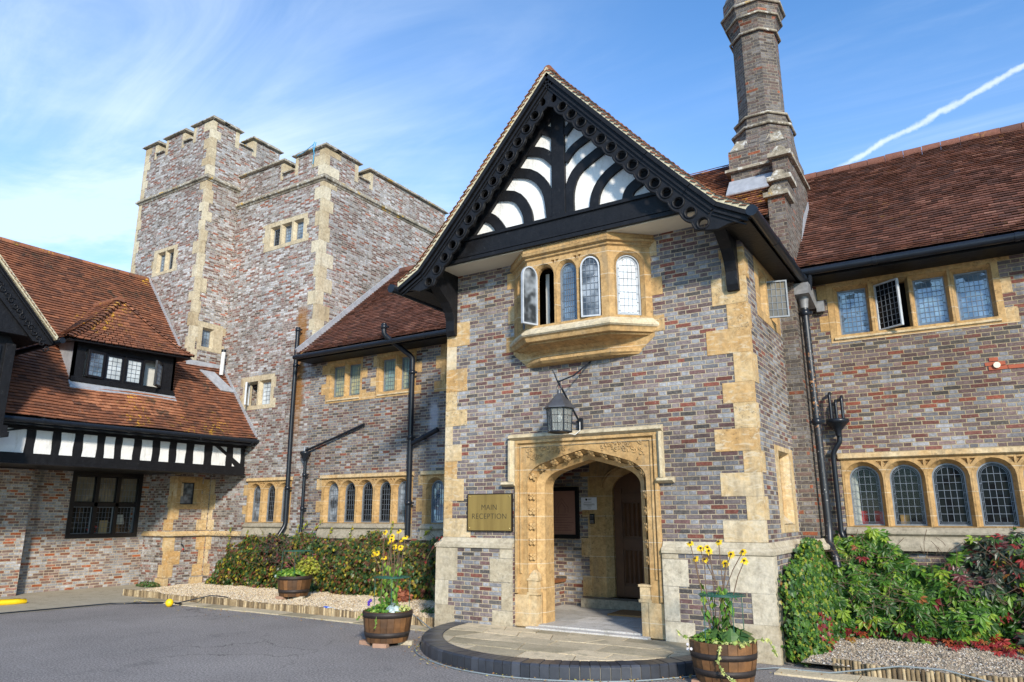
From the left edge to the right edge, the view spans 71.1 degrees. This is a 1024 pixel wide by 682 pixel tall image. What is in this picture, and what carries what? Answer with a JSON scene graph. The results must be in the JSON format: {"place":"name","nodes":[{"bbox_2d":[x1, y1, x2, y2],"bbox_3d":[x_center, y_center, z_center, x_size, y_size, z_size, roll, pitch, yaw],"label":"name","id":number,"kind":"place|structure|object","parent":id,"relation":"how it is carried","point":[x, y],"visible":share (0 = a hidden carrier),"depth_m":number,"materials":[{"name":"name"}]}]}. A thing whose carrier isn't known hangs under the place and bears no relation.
{"place":"outdoors","nodes":[
{"label":"outdoors","id":0,"kind":"place"},
{"bbox_2d":[141,582,434,617],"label":"gravel","id":1,"kind":"structure","parent":0,"point":[244,591],"depth_m":15.00,"materials":[{"name":"beige gravel"}]},
{"bbox_2d":[203,526,442,600],"bbox_3d":[-3.767,4.831,15.770,9.134,1.538,1.102,-9,-16,31],"label":"creeper hedge","id":2,"kind":"object","parent":1,"relation":"on","point":[253,561],"visible":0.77,"depth_m":15.82,"materials":[{"name":"green plant"}]},
{"bbox_2d":[420,607,434,613],"bbox_3d":[-1.421,4.740,12.547,0.472,0.169,0.278,-9,-16,31],"label":"weed tuft","id":3,"kind":"object","parent":1,"relation":"on","point":[429,610],"visible":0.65,"depth_m":12.54,"materials":[{"name":"green plant"}]},
{"bbox_2d":[0,601,976,681],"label":"ground","id":4,"kind":"structure","parent":0,"point":[158,642],"depth_m":9.45,"materials":[{"name":"grey asphalt"}]},
{"bbox_2d":[0,584,165,614],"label":"paved apron","id":5,"kind":"object","parent":4,"relation":"on","point":[69,598],"visible":0.75,"depth_m":15.44,"materials":[{"name":"concrete"}]},
{"bbox_2d":[0,598,26,604],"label":"yellow hose","id":6,"kind":"object","parent":5,"relation":"on","point":[12,601],"visible":1,"depth_m":14.40,"materials":[{"name":"plastic"}]},
{"bbox_2d":[0,595,228,613],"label":"black hose","id":7,"kind":"object","parent":5,"relation":"on","point":[179,603],"visible":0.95,"depth_m":14.23,"materials":[{"name":"black rubber"}]},
{"bbox_2d":[0,237,258,596],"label":"timber framed wing","id":8,"kind":"structure","parent":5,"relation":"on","point":[112,397],"depth_m":17.29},
{"bbox_2d":[0,255,65,437],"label":"gabled bay","id":9,"kind":"object","parent":8,"relation":"on","point":[23,322],"visible":1,"depth_m":13.88,"materials":[{"name":"black wood"}]},
{"bbox_2d":[98,520,107,533],"bbox_3d":[-10.429,4.745,18.265,0.030,0.330,0.200,-9,-16,31],"label":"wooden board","id":10,"kind":"object","parent":8,"relation":"on","point":[101,529],"visible":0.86,"depth_m":18.24,"materials":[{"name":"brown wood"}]},
{"bbox_2d":[64,471,143,538],"bbox_3d":[-10.359,4.166,18.232,0.130,1.620,1.790,-9,-16,31],"label":"black window","id":11,"kind":"structure","parent":8,"relation":"in","point":[87,492],"depth_m":18.24,"materials":[{"name":"clear glass"}]},
{"bbox_2d":[115,515,123,531],"bbox_3d":[-10.286,4.777,18.675,0.300,0.480,0.295,-9,-16,31],"label":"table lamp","id":12,"kind":"object","parent":8,"relation":"in","point":[121,520],"visible":0.54,"depth_m":18.63,"materials":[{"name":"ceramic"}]},
{"bbox_2d":[219,349,225,374],"bbox_3d":[-8.108,0.597,20.073,0.131,0.722,0.131,3,-14,-12],"label":"roof flue","id":13,"kind":"object","parent":8,"relation":"on","point":[222,362],"visible":1,"depth_m":20.04,"materials":[{"name":"white metal"}]},
{"bbox_2d":[135,580,160,586],"bbox_3d":[-9.161,6.130,18.016,0.847,0.227,0.444,-9,-16,31],"label":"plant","id":14,"kind":"object","parent":5,"relation":"on","point":[149,584],"visible":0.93,"depth_m":17.89,"materials":[{"name":"green plant"}]},
{"bbox_2d":[165,599,173,606],"bbox_3d":[-6.714,5.132,14.035,0.150,0.156,0.148,-9,-16,31],"label":"yellow ball","id":15,"kind":"object","parent":4,"relation":"on","point":[169,602],"visible":1,"depth_m":13.99,"materials":[{"name":"plastic"}]},
{"bbox_2d":[122,589,433,626],"bbox_3d":[-4.936,5.055,13.705,9.008,0.169,0.139,-9,-16,31],"label":"log edging","id":16,"kind":"object","parent":4,"relation":"on","point":[316,610],"visible":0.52,"depth_m":13.59,"materials":[{"name":"beige wood"}]},
{"bbox_2d":[128,115,448,585],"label":"castellated tower","id":17,"kind":"structure","parent":4,"relation":"on","point":[250,254],"depth_m":20.11,"materials":[{"name":"brick"}]},
{"bbox_2d":[151,244,178,277],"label":"stone window","id":18,"kind":"structure","parent":17,"relation":"in","point":[164,261],"depth_m":21.11,"materials":[{"name":"beige stone"}]},
{"bbox_2d":[171,476,203,508],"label":"stone window","id":19,"kind":"structure","parent":17,"relation":"in","point":[193,486],"depth_m":19.10,"materials":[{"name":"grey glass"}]},
{"bbox_2d":[194,321,225,353],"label":"stone window","id":20,"kind":"structure","parent":17,"relation":"in","point":[209,338],"depth_m":20.19,"materials":[{"name":"beige stone"}]},
{"bbox_2d":[240,373,276,410],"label":"stone window","id":21,"kind":"structure","parent":17,"relation":"in","point":[266,383],"depth_m":19.32,"materials":[{"name":"stone"}]},
{"bbox_2d":[240,477,292,536],"bbox_3d":[-6.246,4.228,18.267,1.864,1.465,0.280,-9,-16,31],"label":"arched window","id":22,"kind":"structure","parent":17,"relation":"in","point":[264,508],"depth_m":18.33,"materials":[{"name":"stone"}]},
{"bbox_2d":[262,212,308,252],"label":"stone window","id":23,"kind":"structure","parent":17,"relation":"in","point":[293,230],"depth_m":20.12,"materials":[{"name":"beige stone"}]},
{"bbox_2d":[277,327,301,541],"bbox_3d":[-5.633,2.290,18.014,0.236,5.488,0.331,-9,-16,31],"label":"drainpipe","id":24,"kind":"object","parent":17,"relation":"attached to","point":[298,330],"visible":0.88,"depth_m":18.03,"materials":[{"name":"black metal"}]},
{"bbox_2d":[297,142,315,163],"bbox_3d":[-5.779,-5.192,20.064,0.754,0.665,0.053,-9,-16,31],"label":"blue rope","id":25,"kind":"object","parent":17,"relation":"hanging from","point":[313,150],"visible":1,"depth_m":19.94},
{"bbox_2d":[359,639,372,645],"bbox_3d":[-2.015,4.189,9.951,0.202,0.052,0.104,-9,-16,31],"label":"wooden block","id":26,"kind":"object","parent":4,"relation":"on","point":[363,642],"depth_m":9.92,"materials":[{"name":"brown wood"}]},
{"bbox_2d":[292,264,446,548],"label":"brick range","id":27,"kind":"structure","parent":4,"relation":"on","point":[357,477],"depth_m":16.87,"materials":[{"name":"brick"}]},
{"bbox_2d":[226,518,432,544],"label":"creeper shoots","id":28,"kind":"object","parent":27,"relation":"attached to","point":[426,531],"visible":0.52,"depth_m":16.77,"materials":[{"name":"green plant"}]},
{"bbox_2d":[299,423,364,532],"bbox_3d":[-4.363,3.345,17.053,1.993,2.674,0.244,-9,-16,31],"label":"drainpipe","id":29,"kind":"object","parent":27,"relation":"attached to","point":[304,453],"visible":0.91,"depth_m":17.44,"materials":[{"name":"black metal"}]},
{"bbox_2d":[321,357,367,403],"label":"mullioned window","id":30,"kind":"structure","parent":27,"relation":"in","point":[344,377],"depth_m":17.73,"materials":[{"name":"stone"}]},
{"bbox_2d":[315,471,413,539],"bbox_3d":[-3.443,3.809,16.551,3.059,1.465,0.280,-9,-16,31],"label":"arched window","id":31,"kind":"structure","parent":27,"relation":"in","point":[364,502],"depth_m":16.59,"materials":[{"name":"stone"}]},
{"bbox_2d":[370,348,421,397],"bbox_3d":[-2.693,0.777,16.836,1.564,1.070,0.195,-9,-16,31],"label":"mullioned window","id":32,"kind":"structure","parent":27,"relation":"in","point":[391,379],"depth_m":16.89,"materials":[{"name":"stone"}]},
{"bbox_2d":[381,323,438,535],"bbox_3d":[-2.285,1.909,15.885,1.410,4.680,0.482,-1,-14,3],"label":"drainpipe","id":33,"kind":"object","parent":27,"relation":"attached to","point":[412,440],"visible":0.98,"depth_m":15.90,"materials":[{"name":"black metal"}]},
{"bbox_2d":[416,470,444,539],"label":"arched window","id":34,"kind":"structure","parent":27,"relation":"in","point":[431,504],"depth_m":15.56,"materials":[{"name":"stone"}]},
{"bbox_2d":[434,343,446,391],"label":"narrow window","id":35,"kind":"structure","parent":27,"relation":"in","point":[441,361],"depth_m":16.06,"materials":[{"name":"stone"}]},
{"bbox_2d":[372,643,388,647],"bbox_3d":[-1.782,4.134,9.728,0.200,0.052,0.100,-4,-14,15],"label":"wooden block","id":36,"kind":"object","parent":4,"relation":"on","point":[380,645],"depth_m":9.69,"materials":[{"name":"brown wood"}]},
{"bbox_2d":[363,608,412,643],"bbox_3d":[-1.744,3.975,10.021,0.700,0.400,0.700,-9,-16,31],"label":"barrel planter","id":37,"kind":"object","parent":4,"relation":"on","point":[391,628],"visible":0.85,"depth_m":9.75,"materials":[{"name":"brown wood"}]},
{"bbox_2d":[356,601,406,627],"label":"bedding plants","id":38,"kind":"object","parent":37,"relation":"in","point":[384,606],"visible":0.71,"depth_m":9.94,"materials":[{"name":"green plant"}]},
{"bbox_2d":[371,529,408,608],"bbox_3d":[-1.841,3.351,10.334,0.789,1.230,0.366,-9,-16,31],"label":"rudbeckia","id":39,"kind":"object","parent":37,"relation":"in","point":[390,583],"visible":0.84,"depth_m":10.28,"materials":[{"name":"green plant"}]},
{"bbox_2d":[374,575,410,607],"bbox_3d":[-1.691,3.616,10.098,0.508,0.554,0.508,-9,-16,31],"label":"plant support","id":40,"kind":"object","parent":37,"relation":"on","point":[390,577],"visible":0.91,"depth_m":10.07,"materials":[{"name":"green metal"}]},
{"bbox_2d":[386,602,400,612],"bbox_3d":[-1.646,3.697,9.883,0.230,0.180,0.236,-9,-16,31],"label":"silver ragwort","id":41,"kind":"object","parent":37,"relation":"in","point":[393,608],"visible":0.81,"depth_m":9.83,"materials":[{"name":"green plant"}]},
{"bbox_2d":[384,586,412,602],"bbox_3d":[-2.251,5.070,14.289,0.647,0.351,0.529,-9,-16,31],"label":"heuchera","id":42,"kind":"object","parent":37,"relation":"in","point":[403,596],"visible":0.5,"depth_m":14.12,"materials":[{"name":"red plant"}]},
{"bbox_2d":[398,605,409,611],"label":"variegated ivy","id":43,"kind":"object","parent":37,"relation":"in","point":[400,607],"visible":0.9,"depth_m":9.91,"materials":[{"name":"plant"}]},
{"bbox_2d":[398,640,413,644],"bbox_3d":[-1.477,4.186,9.943,0.200,0.052,0.100,-2,-14,7],"label":"wooden block","id":44,"kind":"object","parent":4,"relation":"on","point":[409,642],"depth_m":9.90,"materials":[{"name":"wood"}]},
{"bbox_2d":[134,598,917,681],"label":"stone kerb path","id":45,"kind":"structure","parent":4,"relation":"on","point":[839,677],"depth_m":11.90,"materials":[{"name":"beige stone"}]},
{"bbox_2d":[421,621,695,680],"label":"brick edging","id":46,"kind":"object","parent":4,"relation":"on","point":[436,646],"visible":0.78,"depth_m":7.97,"materials":[{"name":"grey brick"}]},
{"bbox_2d":[539,665,650,679],"bbox_3d":[0.387,3.910,8.999,4.390,0.140,2.195,-9,-16,31],"label":"pale joint mortar","id":47,"kind":"object","parent":46,"relation":"attached to","point":[569,672],"visible":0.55,"depth_m":7.81,"materials":[{"name":"grey concrete"}]},
{"bbox_2d":[388,65,807,665],"bbox_3d":[2.283,0.444,13.030,6.098,8.770,6.760,-9,-16,31],"label":"gabled porch","id":48,"kind":"object","parent":4,"relation":"on","point":[576,231],"visible":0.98,"depth_m":10.66,"materials":[{"name":"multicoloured brick"}]},
{"bbox_2d":[424,536,442,565],"bbox_3d":[-1.266,3.362,11.467,0.374,0.474,0.067,-9,-16,31],"label":"creeper tendril","id":49,"kind":"object","parent":48,"relation":"attached to","point":[425,562],"visible":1,"depth_m":11.49,"materials":[{"name":"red plant"}]},
{"bbox_2d":[467,493,512,531],"bbox_3d":[-0.350,2.673,11.178,0.840,0.572,0.040,-9,-16,31],"label":"brass sign","id":50,"kind":"object","parent":48,"relation":"attached to","point":[490,512],"visible":1,"depth_m":11.16,"materials":[{"name":"brown metal"}]},
{"bbox_2d":[553,487,579,538],"bbox_3d":[0.910,3.135,13.085,0.690,0.910,0.055,-9,-16,31],"label":"notice board","id":51,"kind":"object","parent":48,"relation":"attached to","point":[566,512],"visible":0.73,"depth_m":13.03,"materials":[{"name":"black wood"}]},
{"bbox_2d":[544,361,590,434],"bbox_3d":[0.792,0.811,10.489,0.774,1.115,0.407,13,-19,-43],"label":"lantern","id":52,"kind":"object","parent":48,"relation":"attached to","point":[559,407],"visible":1,"depth_m":10.22,"materials":[{"name":"black glass"}]},
{"bbox_2d":[506,231,664,367],"bbox_3d":[1.079,-0.543,11.127,2.695,1.795,1.426,-9,-16,31],"label":"oriel window","id":53,"kind":"structure","parent":48,"relation":"in","point":[589,310],"depth_m":10.63,"materials":[{"name":"stone"}]},
{"bbox_2d":[500,424,674,639],"bbox_3d":[1.142,2.724,10.446,2.760,2.825,0.580,-9,-16,31],"label":"doorway","id":54,"kind":"structure","parent":48,"relation":"in","point":[535,460],"depth_m":10.59,"materials":[{"name":"stone"}]},
{"bbox_2d":[581,497,596,509],"bbox_3d":[1.378,2.916,12.841,0.310,0.220,0.006,-9,-16,31],"label":"paper notice","id":55,"kind":"object","parent":48,"relation":"attached to","point":[588,503],"visible":1,"depth_m":12.84,"materials":[{"name":"white paper"}]},
{"bbox_2d":[590,514,594,523],"bbox_3d":[1.426,3.164,12.742,0.080,0.170,0.043,-9,-16,31],"label":"entry keypad","id":56,"kind":"object","parent":48,"relation":"attached to","point":[592,518],"visible":1,"depth_m":12.72,"materials":[{"name":"black paint"}]},
{"bbox_2d":[580,461,638,599],"bbox_3d":[2.265,3.080,12.379,2.293,2.620,0.282,-9,-16,31],"label":"inner doorway","id":57,"kind":"structure","parent":48,"relation":"in","point":[602,478],"depth_m":12.66,"materials":[{"name":"stone"}]},
{"bbox_2d":[614,472,644,597],"bbox_3d":[2.398,3.243,12.370,1.420,2.300,0.090,-9,-16,31],"label":"entrance door","id":58,"kind":"structure","parent":48,"relation":"in","point":[627,490],"depth_m":12.52,"materials":[{"name":"brown wood"}]},
{"bbox_2d":[753,256,789,335],"bbox_3d":[3.929,-0.692,10.857,0.434,0.950,1.470,-9,-16,31],"label":"side window","id":59,"kind":"structure","parent":48,"relation":"in","point":[771,295],"depth_m":10.86,"materials":[{"name":"stone"}]},
{"bbox_2d":[774,444,798,532],"bbox_3d":[3.893,2.152,10.381,0.186,1.200,1.160,-9,-16,31],"label":"blocked window","id":60,"kind":"structure","parent":48,"relation":"in","point":[783,456],"depth_m":10.57,"materials":[{"name":"stone"}]},
{"bbox_2d":[778,537,841,666],"bbox_3d":[4.100,3.406,9.670,0.513,1.466,2.771,-9,-16,31],"label":"ivy","id":61,"kind":"object","parent":48,"relation":"attached to","point":[808,594],"visible":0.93,"depth_m":9.02,"materials":[{"name":"green plant"}]},
{"bbox_2d":[413,615,991,681],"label":"kerb","id":62,"kind":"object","parent":4,"relation":"on","point":[693,675],"visible":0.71,"depth_m":7.83,"materials":[{"name":"grey concrete"}]},
{"bbox_2d":[689,635,757,681],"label":"barrel planter","id":63,"kind":"object","parent":4,"relation":"on","point":[738,663],"visible":0.83,"depth_m":7.35,"materials":[{"name":"brown wood"}]},
{"bbox_2d":[692,629,739,644],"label":"bedding plants","id":64,"kind":"object","parent":63,"relation":"on","point":[701,636],"visible":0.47,"depth_m":7.63,"materials":[{"name":"green plant"}]},
{"bbox_2d":[686,540,747,633],"bbox_3d":[2.232,2.784,7.838,0.697,1.172,0.347,-9,-16,31],"label":"rudbeckia","id":65,"kind":"object","parent":63,"relation":"on","point":[727,611],"visible":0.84,"depth_m":7.87,"materials":[{"name":"yellow plant"}]},
{"bbox_2d":[698,592,745,642],"bbox_3d":[2.280,3.028,7.713,0.508,0.564,0.508,-9,-16,31],"label":"plant support","id":66,"kind":"object","parent":63,"relation":"on","point":[727,595],"visible":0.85,"depth_m":7.69,"materials":[{"name":"green metal"}]},
{"bbox_2d":[676,629,777,681],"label":"variegated ivy","id":67,"kind":"object","parent":63,"relation":"in","point":[767,640],"visible":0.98,"depth_m":7.35,"materials":[{"name":"green plant"}]},
{"bbox_2d":[708,617,754,644],"bbox_3d":[2.300,3.108,7.620,0.465,0.330,0.534,6,-15,-25],"label":"broad leaved plant","id":68,"kind":"object","parent":63,"relation":"in","point":[741,635],"visible":0.65,"depth_m":7.52,"materials":[{"name":"green plant"}]},
{"bbox_2d":[720,0,829,549],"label":"brick chimney","id":69,"kind":"object","parent":4,"relation":"on","point":[762,153],"visible":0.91,"depth_m":13.21,"materials":[{"name":"brick"}]},
{"bbox_2d":[796,122,1023,566],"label":"brick wing","id":70,"kind":"structure","parent":4,"relation":"on","point":[911,261],"depth_m":11.16,"materials":[{"name":"brick"}]},
{"bbox_2d":[793,275,841,567],"bbox_3d":[4.841,1.148,11.245,0.350,4.574,0.828,-9,-16,31],"label":"drainpipe","id":71,"kind":"object","parent":70,"relation":"attached to","point":[805,294],"visible":0.96,"depth_m":11.17,"materials":[{"name":"black metal"}]},
{"bbox_2d":[825,392,848,538],"bbox_3d":[5.153,2.017,11.165,0.350,2.521,0.350,-9,-16,31],"label":"drainpipe","id":72,"kind":"object","parent":70,"relation":"attached to","point":[837,424],"visible":0.81,"depth_m":11.25,"materials":[{"name":"black metal"}]},
{"bbox_2d":[852,470,862,523],"bbox_3d":[5.486,2.507,11.434,0.120,1.000,0.050,-9,-16,31],"label":"white curtain","id":73,"kind":"object","parent":70,"relation":"hanging from","point":[858,503],"visible":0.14,"depth_m":11.40,"materials":[{"name":"white fabric"}]},
{"bbox_2d":[861,511,868,523],"bbox_3d":[5.611,2.930,11.438,0.180,0.420,0.240,-9,-16,31],"label":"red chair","id":74,"kind":"object","parent":70,"relation":"attached to","point":[865,520],"visible":0.25,"depth_m":11.34,"materials":[{"name":"fabric"}]},
{"bbox_2d":[874,511,883,523],"bbox_3d":[5.848,2.895,11.293,0.180,0.420,0.240,-9,-16,31],"label":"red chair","id":75,"kind":"object","parent":70,"relation":"attached to","point":[878,519],"visible":0.18,"depth_m":11.24,"materials":[{"name":"fabric"}]},
{"bbox_2d":[900,515,910,523],"bbox_3d":[6.084,2.779,11.071,0.120,0.180,0.100,-9,-16,31],"label":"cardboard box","id":76,"kind":"object","parent":70,"relation":"on","point":[906,520],"visible":0.57,"depth_m":11.03,"materials":[{"name":"brown cardboard"}]},
{"bbox_2d":[816,256,1019,343],"bbox_3d":[6.270,-0.618,11.268,2.706,1.045,0.347,-9,-16,31],"label":"mullioned window","id":77,"kind":"structure","parent":70,"relation":"in","point":[966,294],"depth_m":11.26,"materials":[{"name":"stone"}]},
{"bbox_2d":[823,526,1023,651],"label":"virginia creeper","id":78,"kind":"object","parent":70,"relation":"attached to","point":[973,590],"visible":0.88,"depth_m":9.65,"materials":[{"name":"green plant"}]},
{"bbox_2d":[834,525,1016,537],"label":"creeper shoots","id":79,"kind":"object","parent":70,"relation":"attached to","point":[837,531],"visible":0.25,"depth_m":11.11,"materials":[{"name":"green plant"}]},
{"bbox_2d":[837,446,1023,551],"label":"arched window","id":80,"kind":"structure","parent":70,"relation":"in","point":[975,492],"depth_m":10.55,"materials":[{"name":"stone"}]},
{"bbox_2d":[832,658,1023,681],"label":"log edging","id":81,"kind":"object","parent":4,"relation":"on","point":[909,674],"visible":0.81,"depth_m":7.72,"materials":[{"name":"beige wood"}]},
{"bbox_2d":[0,0,1023,271],"label":"sky","id":82,"kind":"structure","parent":0,"point":[419,93],"materials":[{"name":"blue"}]},
{"bbox_2d":[523,604,665,640],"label":"porch floor","id":83,"kind":"structure","parent":0,"point":[577,619],"depth_m":10.50,"materials":[{"name":"stone"}]},
{"bbox_2d":[607,610,641,617],"bbox_3d":[2.010,4.343,11.390,0.800,0.024,0.600,-9,-16,31],"label":"doormat","id":84,"kind":"object","parent":83,"relation":"on","point":[630,613],"visible":0.57,"depth_m":11.37,"materials":[{"name":"brown fabric"}]},
{"bbox_2d":[802,635,1023,681],"bbox_3d":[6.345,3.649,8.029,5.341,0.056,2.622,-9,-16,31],"label":"gravel","id":85,"kind":"structure","parent":0,"point":[971,660],"depth_m":8.58,"materials":[{"name":"grey gravel"}]},
{"bbox_2d":[844,630,1023,660],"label":"red ground creeper","id":86,"kind":"object","parent":85,"relation":"on","point":[998,650],"visible":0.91,"depth_m":9.01,"materials":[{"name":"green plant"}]},
{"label":"patio bedding","id":87,"kind":"structure","parent":0,"visible":0},
{"bbox_2d":[443,623,689,660],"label":"stone patio","id":88,"kind":"structure","parent":87,"relation":"on","point":[528,642],"depth_m":9.04,"materials":[{"name":"beige stone"}]},
{"bbox_3d":[-4.715,5.235,14.611,0.209,0.052,0.119,-9,-16,31],"label":"wooden block","id":89,"kind":"object","parent":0,"visible":0},
{"bbox_2d":[277,574,311,596],"bbox_3d":[-4.502,5.052,14.809,0.700,0.400,0.700,-9,-16,31],"label":"barrel planter","id":90,"kind":"object","parent":89,"relation":"on","point":[292,586],"visible":0.93,"depth_m":14.54,"materials":[{"name":"brown wood"}]},
{"bbox_2d":[276,567,305,577],"bbox_3d":[-4.560,4.809,14.806,0.692,0.268,0.586,-9,-16,31],"label":"lime green plant","id":91,"kind":"object","parent":90,"relation":"in","point":[288,572],"visible":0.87,"depth_m":14.68,"materials":[{"name":"green plant"}]},
{"bbox_2d":[281,550,312,574],"bbox_3d":[-4.475,4.687,14.904,0.608,0.624,0.608,-9,-16,31],"label":"plant support","id":92,"kind":"object","parent":90,"relation":"in","point":[295,551],"visible":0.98,"depth_m":14.84,"materials":[{"name":"green metal"}]},
{"bbox_2d":[285,552,314,573],"bbox_3d":[-4.429,4.689,15.043,0.885,0.492,0.265,-9,-16,31],"label":"sedum","id":93,"kind":"object","parent":90,"relation":"in","point":[300,559],"visible":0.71,"depth_m":15.13,"materials":[{"name":"pink plant"}]},
{"bbox_2d":[295,553,319,575],"bbox_3d":[-4.275,4.676,14.956,0.637,0.495,0.446,-9,-16,31],"label":"yellow leaved shrub","id":94,"kind":"object","parent":90,"relation":"on","point":[308,569],"visible":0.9,"depth_m":14.86,"materials":[{"name":"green plant"}]}
]}

